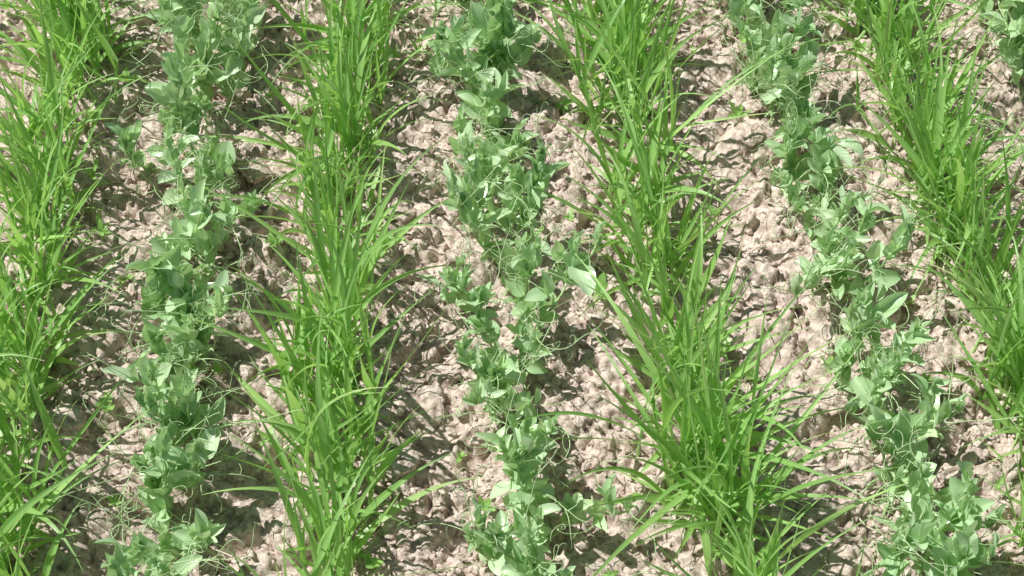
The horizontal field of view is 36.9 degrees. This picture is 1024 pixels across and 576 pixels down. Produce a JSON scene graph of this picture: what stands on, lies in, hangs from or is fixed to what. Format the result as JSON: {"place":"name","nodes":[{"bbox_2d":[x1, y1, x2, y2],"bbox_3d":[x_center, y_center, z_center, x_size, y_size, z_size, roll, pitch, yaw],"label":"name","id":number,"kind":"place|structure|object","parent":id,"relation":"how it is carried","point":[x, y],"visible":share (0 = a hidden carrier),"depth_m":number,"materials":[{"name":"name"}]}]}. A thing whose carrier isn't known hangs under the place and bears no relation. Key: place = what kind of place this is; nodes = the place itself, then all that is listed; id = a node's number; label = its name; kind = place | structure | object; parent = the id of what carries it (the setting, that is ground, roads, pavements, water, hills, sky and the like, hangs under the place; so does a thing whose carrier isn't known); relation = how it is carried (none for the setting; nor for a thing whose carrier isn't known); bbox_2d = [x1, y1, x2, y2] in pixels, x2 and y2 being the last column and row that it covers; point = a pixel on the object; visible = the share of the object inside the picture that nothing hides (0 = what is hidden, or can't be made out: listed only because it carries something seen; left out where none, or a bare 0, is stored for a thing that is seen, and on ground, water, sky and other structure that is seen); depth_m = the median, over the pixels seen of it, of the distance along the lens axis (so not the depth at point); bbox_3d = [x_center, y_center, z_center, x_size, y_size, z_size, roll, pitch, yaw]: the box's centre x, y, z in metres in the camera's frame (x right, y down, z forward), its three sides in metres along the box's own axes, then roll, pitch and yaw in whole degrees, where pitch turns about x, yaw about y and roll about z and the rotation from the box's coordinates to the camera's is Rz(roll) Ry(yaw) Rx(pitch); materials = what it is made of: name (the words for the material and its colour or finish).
{"place":"outdoors","nodes":[
{"label":"outdoors","id":0,"kind":"place"},
{"bbox_2d":[0,0,1023,575],"bbox_3d":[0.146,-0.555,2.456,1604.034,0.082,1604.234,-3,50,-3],"label":"soil ground","id":1,"kind":"structure","parent":0,"point":[432,442],"depth_m":1.96,"materials":[{"name":"soil"}]},
{"bbox_2d":[0,0,169,575],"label":"barley row","id":2,"kind":"object","parent":1,"relation":"on","point":[72,24],"visible":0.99,"depth_m":1.92,"materials":[{"name":"green plant"}]},
{"bbox_2d":[40,0,302,575],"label":"pea row","id":3,"kind":"object","parent":1,"relation":"on","point":[188,346],"visible":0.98,"depth_m":1.86,"materials":[{"name":"green plant"}]},
{"bbox_2d":[171,0,494,575],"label":"barley row","id":4,"kind":"object","parent":1,"relation":"on","point":[345,273],"visible":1,"depth_m":1.82,"materials":[{"name":"green plant"}]},
{"bbox_2d":[0,0,1008,575],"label":"weed seedlings","id":5,"kind":"object","parent":1,"relation":"on","point":[274,240],"visible":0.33,"depth_m":2.00,"materials":[{"name":"green plant"}]},
{"bbox_2d":[0,0,1023,575],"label":"soil clods","id":6,"kind":"object","parent":1,"relation":"on","point":[406,460],"visible":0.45,"depth_m":1.96,"materials":[{"name":"soil"}]},
{"bbox_2d":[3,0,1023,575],"bbox_3d":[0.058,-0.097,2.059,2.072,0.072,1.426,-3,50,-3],"label":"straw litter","id":7,"kind":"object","parent":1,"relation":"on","point":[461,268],"visible":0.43,"depth_m":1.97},
{"bbox_2d":[382,0,682,575],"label":"pea row","id":8,"kind":"object","parent":1,"relation":"on","point":[494,27],"visible":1,"depth_m":1.86,"materials":[{"name":"green plant"}]},
{"bbox_2d":[483,0,912,575],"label":"barley row","id":9,"kind":"object","parent":1,"relation":"on","point":[710,492],"visible":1,"depth_m":1.78,"materials":[{"name":"green plant"}]},
{"bbox_2d":[706,0,1023,575],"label":"pea row","id":10,"kind":"object","parent":1,"relation":"on","point":[962,507],"visible":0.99,"depth_m":1.84,"materials":[{"name":"green plant"}]},
{"bbox_2d":[792,0,1023,565],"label":"barley row","id":11,"kind":"object","parent":1,"relation":"on","point":[929,123],"visible":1,"depth_m":1.97,"materials":[{"name":"green plant"}]},
{"bbox_2d":[950,0,1023,301],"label":"pea row","id":12,"kind":"object","parent":1,"relation":"on","point":[1013,32],"visible":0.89,"depth_m":2.18,"materials":[{"name":"green plant"}]}
]}

